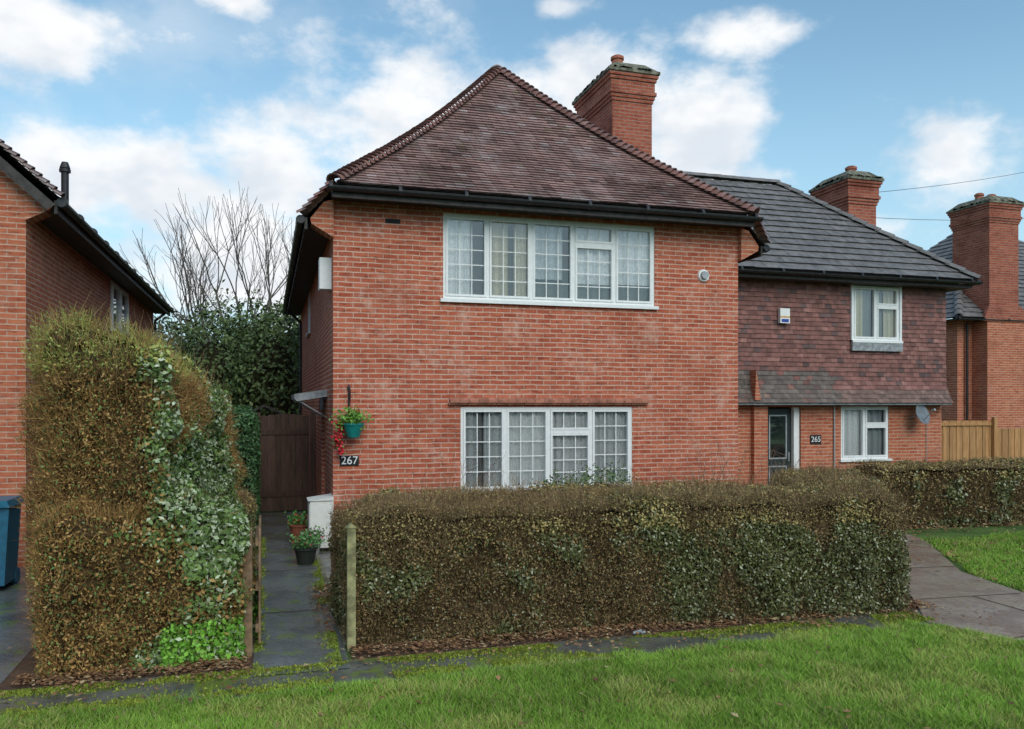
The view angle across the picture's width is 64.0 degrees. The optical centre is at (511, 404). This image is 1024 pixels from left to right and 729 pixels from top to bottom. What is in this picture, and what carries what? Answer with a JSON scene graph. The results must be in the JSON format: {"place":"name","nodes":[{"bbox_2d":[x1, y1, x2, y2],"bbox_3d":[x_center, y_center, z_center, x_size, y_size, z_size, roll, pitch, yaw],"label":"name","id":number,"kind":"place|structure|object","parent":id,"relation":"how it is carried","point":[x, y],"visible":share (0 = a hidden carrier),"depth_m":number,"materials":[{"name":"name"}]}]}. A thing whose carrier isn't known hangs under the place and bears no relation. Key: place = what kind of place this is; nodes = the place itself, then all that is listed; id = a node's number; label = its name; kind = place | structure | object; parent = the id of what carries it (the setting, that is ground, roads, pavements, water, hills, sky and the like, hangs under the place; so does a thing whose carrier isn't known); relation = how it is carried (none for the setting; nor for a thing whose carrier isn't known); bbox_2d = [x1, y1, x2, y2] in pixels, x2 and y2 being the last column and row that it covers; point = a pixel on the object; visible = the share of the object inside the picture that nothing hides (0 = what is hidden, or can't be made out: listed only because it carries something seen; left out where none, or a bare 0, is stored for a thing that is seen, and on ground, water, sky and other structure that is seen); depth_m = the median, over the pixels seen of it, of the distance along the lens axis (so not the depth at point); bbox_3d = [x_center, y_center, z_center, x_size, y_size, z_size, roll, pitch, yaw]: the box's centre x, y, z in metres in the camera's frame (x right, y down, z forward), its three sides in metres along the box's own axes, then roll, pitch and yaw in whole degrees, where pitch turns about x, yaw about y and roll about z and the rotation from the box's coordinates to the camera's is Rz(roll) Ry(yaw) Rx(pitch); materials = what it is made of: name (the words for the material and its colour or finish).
{"place":"outdoors","nodes":[
{"label":"outdoors","id":0,"kind":"place"},
{"bbox_2d":[0,563,39,683],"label":"driveway","id":1,"kind":"structure","parent":0,"point":[12,606],"depth_m":8.14,"materials":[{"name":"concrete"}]},
{"bbox_2d":[0,495,23,585],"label":"wheelie bin","id":2,"kind":"object","parent":1,"relation":"on","point":[9,538],"visible":0.95,"depth_m":9.72,"materials":[{"name":"blue plastic"}]},
{"bbox_2d":[252,511,350,676],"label":"garden path","id":3,"kind":"structure","parent":0,"point":[292,639],"depth_m":8.74,"materials":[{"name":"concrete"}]},
{"bbox_2d":[257,412,314,513],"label":"side gate","id":4,"kind":"structure","parent":3,"relation":"on","point":[278,432],"depth_m":16.58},
{"bbox_2d":[284,510,307,543],"bbox_3d":[-3.345,1.904,12.903,0.451,0.552,0.510,0,0,16],"label":"flower pot","id":5,"kind":"object","parent":3,"relation":"on","point":[296,526],"visible":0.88,"depth_m":12.78,"materials":[{"name":"green plant"}]},
{"bbox_2d":[253,537,342,667],"bbox_3d":[-2.716,2.169,10.200,0.885,0.022,6.928,0,0,-17],"label":"moss","id":6,"kind":"object","parent":3,"relation":"on","point":[334,643],"visible":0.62,"depth_m":7.85,"materials":[{"name":"green plant"}]},
{"bbox_2d":[243,515,356,655],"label":"gate post","id":7,"kind":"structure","parent":3,"relation":"on","point":[351,583],"depth_m":7.30,"materials":[{"name":"brown wood"}]},
{"bbox_2d":[286,528,327,564],"bbox_3d":[-2.818,1.950,11.251,0.483,0.459,0.532,0,0,24],"label":"flower pot","id":8,"kind":"object","parent":3,"relation":"on","point":[304,548],"visible":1,"depth_m":11.18,"materials":[{"name":"plastic"}]},
{"bbox_2d":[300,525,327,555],"bbox_3d":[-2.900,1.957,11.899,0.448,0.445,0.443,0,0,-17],"label":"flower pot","id":9,"kind":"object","parent":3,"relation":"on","point":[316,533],"visible":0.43,"depth_m":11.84,"materials":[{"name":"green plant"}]},
{"bbox_2d":[307,585,344,665],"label":"fallen leaves","id":10,"kind":"object","parent":3,"relation":"on","point":[318,596],"visible":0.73,"depth_m":8.98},
{"bbox_2d":[0,551,919,690],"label":"garden soil","id":11,"kind":"structure","parent":0,"point":[25,665],"depth_m":7.36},
{"bbox_2d":[6,290,249,663],"bbox_3d":[-3.845,0.636,8.496,2.161,3.337,3.818,0,0,-17],"label":"hedge","id":12,"kind":"object","parent":11,"relation":"on","point":[128,417],"visible":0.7,"depth_m":7.00,"materials":[{"name":"green plant"}]},
{"bbox_2d":[11,655,250,699],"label":"fallen leaves","id":13,"kind":"object","parent":11,"relation":"on","point":[26,677],"visible":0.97,"depth_m":6.59,"materials":[{"name":"dry leaves"},{"name":"bark chips"}]},
{"bbox_2d":[19,482,263,680],"bbox_3d":[-3.211,1.404,7.346,1.894,1.702,1.674,0,0,-17],"label":"hedge","id":14,"kind":"object","parent":11,"relation":"on","point":[112,592],"visible":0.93,"depth_m":6.75,"materials":[{"name":"green plant"}]},
{"bbox_2d":[236,486,258,567],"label":"hedge","id":15,"kind":"object","parent":11,"relation":"on","point":[249,504],"visible":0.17,"depth_m":10.84,"materials":[{"name":"green plant"}]},
{"bbox_2d":[373,423,504,491],"bbox_3d":[-1.039,1.212,11.085,1.796,1.984,1.429,0,0,6],"label":"rose bush","id":16,"kind":"object","parent":11,"relation":"on","point":[455,469],"visible":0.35,"depth_m":11.15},
{"bbox_2d":[411,429,503,488],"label":"rose bush","id":17,"kind":"object","parent":11,"relation":"on","point":[461,468],"visible":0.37,"depth_m":11.81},
{"bbox_2d":[358,465,753,505],"bbox_3d":[0.764,1.490,10.078,5.352,1.550,1.204,0,0,-15],"label":"hedge","id":18,"kind":"object","parent":11,"relation":"on","point":[436,491],"visible":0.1,"depth_m":10.19,"materials":[{"name":"green plant"}]},
{"bbox_2d":[525,460,645,490],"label":"garden shrub","id":19,"kind":"object","parent":11,"relation":"on","point":[611,474],"visible":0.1,"depth_m":11.67,"materials":[{"name":"green plant"}]},
{"bbox_2d":[324,461,913,647],"bbox_3d":[1.288,1.412,8.551,6.306,1.694,1.626,0,0,-17],"label":"hedge","id":20,"kind":"object","parent":11,"relation":"on","point":[486,564],"visible":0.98,"depth_m":8.06,"materials":[{"name":"green plant"}]},
{"bbox_2d":[349,599,951,662],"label":"fallen leaves","id":21,"kind":"object","parent":11,"relation":"on","point":[483,637],"visible":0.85,"depth_m":7.74,"materials":[{"name":"dry leaves"}]},
{"bbox_2d":[658,429,777,484],"bbox_3d":[3.157,1.279,12.622,1.624,1.848,1.730,0,0,25],"label":"rose bush","id":22,"kind":"object","parent":11,"relation":"on","point":[715,463],"visible":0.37,"depth_m":12.49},
{"bbox_2d":[700,434,825,484],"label":"rose bush","id":23,"kind":"object","parent":11,"relation":"on","point":[752,464],"visible":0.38,"depth_m":12.52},
{"bbox_2d":[767,451,898,511],"bbox_3d":[4.103,1.425,10.802,1.500,1.662,3.585,0,0,15],"label":"hedge","id":24,"kind":"object","parent":11,"relation":"on","point":[787,476],"visible":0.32,"depth_m":10.38,"materials":[{"name":"green plant"}]},
{"bbox_2d":[0,610,998,720],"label":"pavement","id":25,"kind":"structure","parent":0,"point":[375,669],"depth_m":6.80,"materials":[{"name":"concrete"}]},
{"bbox_2d":[0,610,934,718],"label":"moss","id":26,"kind":"object","parent":25,"relation":"on","point":[182,678],"visible":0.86,"depth_m":6.75,"materials":[{"name":"green moss"}]},
{"bbox_2d":[0,618,1023,728],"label":"lawn","id":27,"kind":"structure","parent":0,"point":[966,647],"depth_m":6.12,"materials":[{"name":"green plant"}]},
{"bbox_2d":[0,606,1013,728],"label":"fallen leaves","id":28,"kind":"object","parent":27,"relation":"on","point":[498,677],"visible":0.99,"depth_m":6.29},
{"bbox_2d":[0,0,1023,346],"label":"sky","id":29,"kind":"structure","parent":0,"point":[143,101],"materials":[{"name":"blue"}]},
{"bbox_2d":[63,454,1023,728],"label":"ground","id":30,"kind":"structure","parent":0,"point":[953,532],"depth_m":11.61,"materials":[{"name":"plant"}]},
{"bbox_2d":[0,170,25,566],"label":"front wall","id":31,"kind":"structure","parent":30,"relation":"on","point":[12,277],"depth_m":11.08,"materials":[{"name":"red brick"}]},
{"bbox_2d":[0,149,56,202],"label":"roof deck","id":32,"kind":"structure","parent":31,"relation":"on","point":[28,177],"depth_m":12.70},
{"bbox_2d":[0,139,64,198],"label":"roof tiles","id":33,"kind":"object","parent":32,"relation":"on","point":[22,163],"visible":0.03,"depth_m":10.93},
{"bbox_2d":[0,156,169,315],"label":"soffit","id":34,"kind":"structure","parent":31,"relation":"attached to","point":[66,229],"depth_m":13.40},
{"bbox_2d":[56,161,174,335],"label":"gutters and flue","id":35,"kind":"object","parent":34,"relation":"attached to","point":[62,203],"visible":0.86,"depth_m":13.87,"materials":[{"name":"black paint"}]},
{"bbox_2d":[26,221,152,565],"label":"side wall","id":36,"kind":"structure","parent":30,"relation":"on","point":[56,265],"depth_m":12.80,"materials":[{"name":"red brick"}]},
{"bbox_2d":[25,191,53,224],"bbox_3d":[-6.465,-2.775,11.273,0.350,0.550,0.300,0,0,-17],"label":"brick kneeler","id":37,"kind":"object","parent":36,"relation":"attached to","point":[35,211],"visible":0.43,"depth_m":11.12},
{"bbox_2d":[110,281,130,338],"bbox_3d":[-8.661,-2.072,18.131,0.160,1.055,2.200,0,0,-17],"label":"side window frame","id":38,"kind":"object","parent":36,"relation":"attached to","point":[113,285],"visible":0.59,"depth_m":18.07,"materials":[{"name":"white plastic"}]},
{"bbox_2d":[115,288,125,329],"bbox_3d":[-8.690,-2.100,18.123,0.001,0.840,1.942,0,0,-17],"label":"side window glass","id":39,"kind":"object","parent":38,"relation":"attached to","point":[117,305],"visible":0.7,"depth_m":18.04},
{"bbox_2d":[153,292,227,347],"bbox_3d":[-13.245,-1.315,33.530,3.867,7.030,2.760,0,0,5],"label":"bare tree","id":40,"kind":"object","parent":30,"relation":"on","point":[186,319],"visible":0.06,"depth_m":33.26,"materials":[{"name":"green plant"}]},
{"bbox_2d":[153,295,258,349],"bbox_3d":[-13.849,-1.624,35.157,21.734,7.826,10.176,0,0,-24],"label":"evergreen tree","id":41,"kind":"object","parent":30,"relation":"on","point":[155,317],"depth_m":33.31,"materials":[{"name":"green plant"}]},
{"bbox_2d":[119,188,300,349],"bbox_3d":[-9.481,-2.624,29.006,7.386,9.649,7.393,0,0,-39],"label":"bare tree","id":42,"kind":"object","parent":30,"relation":"on","point":[189,286],"visible":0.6,"depth_m":28.32,"materials":[{"name":"grey plant"}]},
{"bbox_2d":[153,279,300,471],"bbox_3d":[-9.531,-0.983,26.825,7.867,6.463,6.086,0,0,4],"label":"evergreen tree","id":43,"kind":"object","parent":30,"relation":"on","point":[255,366],"visible":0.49,"depth_m":25.04,"materials":[{"name":"green plant"}]},
{"bbox_2d":[228,405,261,547],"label":"evergreen hedge","id":44,"kind":"object","parent":30,"relation":"on","point":[248,423],"visible":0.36,"depth_m":12.03,"materials":[{"name":"green plant"}]},
{"bbox_2d":[252,554,346,652],"bbox_3d":[-2.598,2.183,9.660,0.900,0.035,4.800,0,0,-17],"label":"path edging","id":45,"kind":"object","parent":30,"relation":"on","point":[324,576],"visible":0.22,"depth_m":10.13,"materials":[{"name":"concrete"}]},
{"bbox_2d":[301,240,332,496],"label":"side wall","id":46,"kind":"structure","parent":30,"relation":"on","point":[317,359],"depth_m":15.24,"materials":[{"name":"red brick"}]},
{"bbox_2d":[305,294,309,337],"bbox_3d":[-4.794,-2.147,19.441,0.160,1.005,1.300,0,0,-17],"label":"side window frame","id":47,"kind":"object","parent":46,"relation":"attached to","point":[307,334],"visible":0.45,"depth_m":19.39,"materials":[{"name":"white plastic"}]},
{"bbox_2d":[291,389,326,401],"bbox_3d":[-3.576,-0.160,14.377,0.520,0.200,1.800,0,0,-17],"label":"door canopy","id":48,"kind":"object","parent":46,"relation":"attached to","point":[308,395],"visible":1,"depth_m":13.52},
{"bbox_2d":[296,401,325,416],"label":"canopy brackets","id":49,"kind":"object","parent":46,"relation":"attached to","point":[310,408],"visible":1,"depth_m":13.61,"materials":[{"name":"grey metal"}]},
{"bbox_2d":[307,493,333,547],"bbox_3d":[-2.906,1.745,12.386,0.368,0.750,0.540,0,0,-17],"label":"gas meter box","id":50,"kind":"object","parent":46,"relation":"attached to","point":[318,509],"visible":0.68,"depth_m":12.16,"materials":[{"name":"plastic"}]},
{"bbox_2d":[318,257,331,291],"bbox_3d":[-2.900,-2.020,12.701,0.178,0.480,0.300,0,0,-17],"label":"side flue box","id":51,"kind":"object","parent":46,"relation":"attached to","point":[324,274],"visible":1,"depth_m":12.56,"materials":[{"name":"white plastic"}]},
{"bbox_2d":[286,184,762,316],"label":"soffit and fascia","id":52,"kind":"structure","parent":46,"relation":"on","point":[312,247],"depth_m":13.21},
{"bbox_2d":[282,181,769,414],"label":"gutters","id":53,"kind":"object","parent":52,"relation":"attached to","point":[466,196],"visible":0.87,"depth_m":12.95,"materials":[{"name":"black paint"}]},
{"bbox_2d":[304,82,763,246],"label":"roof deck","id":54,"kind":"structure","parent":52,"relation":"on","point":[327,198],"depth_m":13.80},
{"bbox_2d":[296,64,771,244],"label":"roof tiles","id":55,"kind":"object","parent":54,"relation":"on","point":[491,127],"visible":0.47,"depth_m":13.94,"materials":[{"name":"tile"}]},
{"bbox_2d":[520,183,974,295],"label":"roof deck","id":56,"kind":"structure","parent":52,"relation":"on","point":[844,266],"depth_m":18.67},
{"bbox_2d":[573,69,658,155],"bbox_3d":[2.375,-4.956,19.073,1.170,4.712,2.220,0,0,-17],"label":"chimney stack","id":57,"kind":"object","parent":56,"relation":"on","point":[618,103],"visible":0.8,"depth_m":18.14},
{"bbox_2d":[572,62,659,104],"bbox_3d":[2.373,-7.456,19.069,1.237,0.288,2.287,0,0,-17],"label":"chimney cap","id":58,"kind":"object","parent":57,"relation":"on","point":[630,67],"visible":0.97,"depth_m":18.10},
{"bbox_2d":[611,54,623,63],"bbox_3d":[2.364,-7.690,18.392,0.298,0.280,0.298,0,0,-17],"label":"chimney pot","id":59,"kind":"object","parent":58,"relation":"on","point":[617,58],"visible":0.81,"depth_m":18.28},
{"bbox_2d":[606,171,980,279],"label":"roof tiles","id":60,"kind":"object","parent":56,"relation":"on","point":[802,205],"visible":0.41,"depth_m":19.14,"materials":[{"name":"tile"}]},
{"bbox_2d":[333,201,737,511],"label":"front wall","id":61,"kind":"structure","parent":30,"relation":"on","point":[412,354],"depth_m":13.04,"materials":[{"name":"red brick"}]},
{"bbox_2d":[340,455,358,465],"bbox_3d":[-2.451,0.840,12.351,0.280,0.150,0.024,0,0,-17],"label":"house number sign","id":62,"kind":"object","parent":61,"relation":"attached to","point":[349,460],"visible":1,"depth_m":12.34,"materials":[{"name":"black plastic"}]},
{"bbox_2d":[327,384,379,454],"bbox_3d":[-2.339,0.215,12.163,0.661,1.070,0.540,0,0,-42],"label":"hanging basket","id":63,"kind":"object","parent":61,"relation":"attached to","point":[353,427],"visible":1,"depth_m":12.11,"materials":[{"name":"black paint"}]},
{"bbox_2d":[309,200,758,260],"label":"brick kneelers","id":64,"kind":"object","parent":61,"relation":"attached to","point":[321,221],"visible":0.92,"depth_m":12.20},
{"bbox_2d":[461,407,631,490],"bbox_3d":[0.597,0.733,13.295,3.040,1.405,0.160,0,0,-17],"label":"living room window frame","id":65,"kind":"object","parent":61,"relation":"attached to","point":[550,431],"visible":0.59,"depth_m":13.29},
{"bbox_2d":[466,409,626,486],"bbox_3d":[0.572,0.715,13.396,2.910,1.330,0.064,0,0,-17],"label":"living room window curtain","id":66,"kind":"object","parent":65,"relation":"attached to","point":[514,435],"visible":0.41,"depth_m":13.35,"materials":[{"name":"fabric"}]},
{"bbox_2d":[466,412,626,486],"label":"living room window glazing bars","id":67,"kind":"object","parent":65,"relation":"attached to","point":[532,455],"visible":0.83,"depth_m":13.24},
{"bbox_2d":[448,398,649,404],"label":"lintel tiles","id":68,"kind":"object","parent":61,"relation":"attached to","point":[547,401],"visible":1,"depth_m":13.21,"materials":[{"name":"tile"}]},
{"bbox_2d":[440,213,658,309],"bbox_3d":[0.659,-2.303,13.313,3.730,1.395,0.160,0,0,-17],"label":"bedroom window frame","id":69,"kind":"object","parent":61,"relation":"attached to","point":[488,297],"visible":1,"depth_m":13.29,"materials":[{"name":"plastic"}]},
{"bbox_2d":[448,220,648,300],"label":"bedroom window glazing bars","id":70,"kind":"object","parent":69,"relation":"attached to","point":[546,268],"visible":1,"depth_m":13.30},
{"bbox_2d":[738,296,940,484],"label":"walls","id":71,"kind":"structure","parent":30,"relation":"on","point":[906,437],"depth_m":18.38,"materials":[{"name":"red brick"}]},
{"bbox_2d":[768,409,790,482],"bbox_3d":[5.892,1.125,18.214,0.700,2.090,0.056,0,0,-17],"label":"front door","id":72,"kind":"structure","parent":71,"relation":"in","point":[777,433],"depth_m":18.21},
{"bbox_2d":[769,415,788,480],"bbox_3d":[5.925,1.110,18.175,0.500,1.780,0.050,0,0,-17],"label":"front door trim","id":73,"kind":"structure","parent":72,"relation":"attached to","point":[787,455],"depth_m":18.22,"materials":[{"name":"grey metal"}]},
{"bbox_2d":[790,407,798,470],"bbox_3d":[5.953,1.125,18.184,0.880,2.150,0.150,0,0,-17],"label":"front door frame","id":74,"kind":"object","parent":71,"relation":"attached to","point":[794,434],"visible":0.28,"depth_m":18.22,"materials":[{"name":"white plastic"}]},
{"bbox_2d":[810,435,820,443],"bbox_3d":[6.779,0.770,18.285,0.280,0.200,0.024,0,0,-17],"label":"house number sign","id":75,"kind":"object","parent":71,"relation":"attached to","point":[815,439],"visible":1,"depth_m":18.28,"materials":[{"name":"black plastic"}]},
{"bbox_2d":[738,403,950,404],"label":"jetty soffit","id":76,"kind":"structure","parent":71,"relation":"attached to","point":[844,403],"depth_m":18.16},
{"bbox_2d":[810,178,882,285],"bbox_3d":[8.869,-4.196,21.792,1.070,3.192,1.520,0,0,-17],"label":"chimney stack","id":77,"kind":"object","parent":71,"relation":"on","point":[859,198],"visible":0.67,"depth_m":21.18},
{"bbox_2d":[808,170,883,192],"bbox_3d":[8.867,-5.936,21.788,1.137,0.288,1.587,0,0,-17],"label":"chimney cap","id":78,"kind":"object","parent":77,"relation":"on","point":[854,174],"visible":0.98,"depth_m":21.20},
{"bbox_2d":[839,406,891,461],"bbox_3d":[8.044,0.657,18.697,1.400,1.255,0.160,0,0,-17],"label":"kitchen window frame","id":79,"kind":"object","parent":71,"relation":"attached to","point":[865,424],"visible":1,"depth_m":18.70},
{"bbox_2d":[844,410,881,455],"bbox_3d":[8.014,0.650,18.798,1.200,1.100,0.062,0,0,-17],"label":"kitchen window curtain","id":80,"kind":"object","parent":79,"relation":"attached to","point":[852,432],"visible":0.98,"depth_m":18.79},
{"bbox_2d":[834,405,926,466],"bbox_3d":[8.461,1.100,18.769,2.575,2.200,0.035,0,0,-17],"label":"wall cable","id":81,"kind":"object","parent":71,"relation":"attached to","point":[834,437],"depth_m":18.39,"materials":[{"name":"grey metal"}]},
{"bbox_2d":[909,405,935,423],"bbox_3d":[9.401,0.203,18.757,0.398,0.451,0.543,0,0,6],"label":"satellite dish","id":82,"kind":"object","parent":71,"relation":"attached to","point":[923,413],"visible":1,"depth_m":18.78,"materials":[{"name":"grey metal"}]},
{"bbox_2d":[845,456,1023,527],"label":"hedge","id":83,"kind":"object","parent":30,"relation":"on","point":[975,491],"visible":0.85,"depth_m":14.85,"materials":[{"name":"green plant"}]},
{"bbox_2d":[899,522,1019,531],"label":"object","id":84,"kind":"object","parent":30,"relation":"on","point":[936,525],"visible":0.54,"depth_m":14.54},
{"bbox_2d":[941,320,1023,427],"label":"walls","id":85,"kind":"structure","parent":30,"relation":"on","point":[996,368],"depth_m":26.70,"materials":[{"name":"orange brick"}]},
{"bbox_2d":[946,316,1023,420],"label":"gutters","id":86,"kind":"object","parent":85,"relation":"attached to","point":[967,362],"visible":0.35,"depth_m":26.73,"materials":[{"name":"black paint"}]},
{"bbox_2d":[927,234,1023,317],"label":"roof tiles","id":87,"kind":"object","parent":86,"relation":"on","point":[960,302],"visible":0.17,"depth_m":27.75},
{"bbox_2d":[947,202,1023,322],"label":"chimney stack","id":88,"kind":"object","parent":85,"relation":"on","point":[985,241],"visible":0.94,"depth_m":26.66,"materials":[{"name":"brick"}]},
{"bbox_2d":[946,195,1023,213],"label":"chimney cap","id":89,"kind":"object","parent":88,"relation":"on","point":[986,199],"visible":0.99,"depth_m":26.66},
{"bbox_2d":[983,305,1023,321],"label":"chimney shoulder","id":90,"kind":"object","parent":88,"relation":"attached to","point":[1004,312],"visible":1,"depth_m":26.52},
{"bbox_2d":[941,417,1023,462],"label":"wooden fence","id":91,"kind":"object","parent":30,"relation":"on","point":[980,439],"visible":0.47,"depth_m":20.00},
{"bbox_2d":[448,219,647,300],"bbox_3d":[0.634,-2.330,13.415,3.560,1.340,0.063,0,0,-17],"label":"bedroom window curtain","id":92,"kind":"object","parent":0,"point":[497,258],"visible":0.66,"depth_m":13.38,"materials":[{"name":"fabric"}]},
{"bbox_2d":[513,239,647,295],"bbox_3d":[0.353,-0.400,14.218,6.400,5.200,1.350,0,0,-17],"label":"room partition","id":93,"kind":"object","parent":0,"point":[548,281],"depth_m":14.94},
{"bbox_2d":[899,532,1023,639],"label":"neighbour path","id":94,"kind":"structure","parent":0,"point":[951,581],"depth_m":9.32,"materials":[{"name":"concrete"}]},
{"bbox_2d":[269,566,1023,637],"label":"path joints","id":95,"kind":"object","parent":94,"relation":"on","point":[915,567],"visible":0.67,"depth_m":9.26,"materials":[{"name":"concrete"}]},
{"bbox_2d":[917,531,1023,591],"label":"lawn","id":96,"kind":"structure","parent":0,"point":[980,553],"depth_m":11.84,"materials":[{"name":"green plant"}]},
{"bbox_2d":[903,523,1023,592],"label":"fallen leaves","id":97,"kind":"object","parent":96,"relation":"on","point":[948,553],"visible":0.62,"depth_m":12.29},
{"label":"rear walls","id":98,"kind":"object","parent":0,"visible":0},
{"bbox_2d":[738,279,953,402],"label":"hung tiles","id":99,"kind":"object","parent":98,"relation":"attached to","point":[753,349],"visible":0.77,"depth_m":18.23,"materials":[{"name":"tile"}]},
{"bbox_2d":[750,370,760,399],"bbox_3d":[5.218,-0.425,17.589,0.150,0.650,0.230,0,0,-17],"label":"verge kneeler","id":100,"kind":"object","parent":99,"relation":"attached to","point":[754,385],"visible":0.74,"depth_m":17.49,"materials":[{"name":"orange brick"}]},
{"bbox_2d":[778,308,789,323],"bbox_3d":[5.927,-1.940,17.850,0.240,0.320,0.094,0,0,-17],"label":"burglar alarm box","id":101,"kind":"object","parent":99,"relation":"attached to","point":[784,315],"visible":1,"depth_m":17.81,"materials":[{"name":"white plastic"}]},
{"bbox_2d":[740,280,944,402],"bbox_3d":[6.655,-1.400,18.054,7.370,2.700,0.220,0,0,-17],"label":"tile backing","id":102,"kind":"object","parent":99,"relation":"attached to","point":[840,346],"visible":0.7,"depth_m":18.34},
{"bbox_2d":[738,272,971,291],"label":"soffit","id":103,"kind":"structure","parent":99,"relation":"attached to","point":[948,287],"depth_m":18.06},
{"bbox_2d":[738,266,982,285],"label":"gutters","id":104,"kind":"object","parent":99,"relation":"attached to","point":[822,273],"visible":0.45,"depth_m":17.87,"materials":[{"name":"black paint"}]},
{"bbox_2d":[850,285,901,342],"bbox_3d":[8.237,-2.060,18.697,1.370,1.320,0.270,0,0,-17],"label":"window reveal","id":105,"kind":"object","parent":99,"relation":"attached to","point":[852,313],"depth_m":18.41,"materials":[{"name":"white plastic"}]},
{"bbox_2d":[850,285,902,343],"bbox_3d":[8.264,-2.047,18.606,1.370,1.285,0.160,0,0,-17],"label":"bedroom window frame","id":106,"kind":"object","parent":105,"relation":"in","point":[876,307],"visible":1,"depth_m":18.61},
{"bbox_2d":[856,290,893,336],"bbox_3d":[8.234,-2.075,18.706,1.170,1.150,0.060,0,0,-17],"label":"bedroom window curtain","id":107,"kind":"object","parent":106,"relation":"attached to","point":[863,313],"visible":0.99,"depth_m":18.68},
{"bbox_2d":[851,342,902,351],"bbox_3d":[8.274,-1.310,18.570,1.370,0.180,0.065,0,0,-17],"label":"sill flashing","id":108,"kind":"object","parent":99,"relation":"attached to","point":[890,347],"visible":1,"depth_m":18.54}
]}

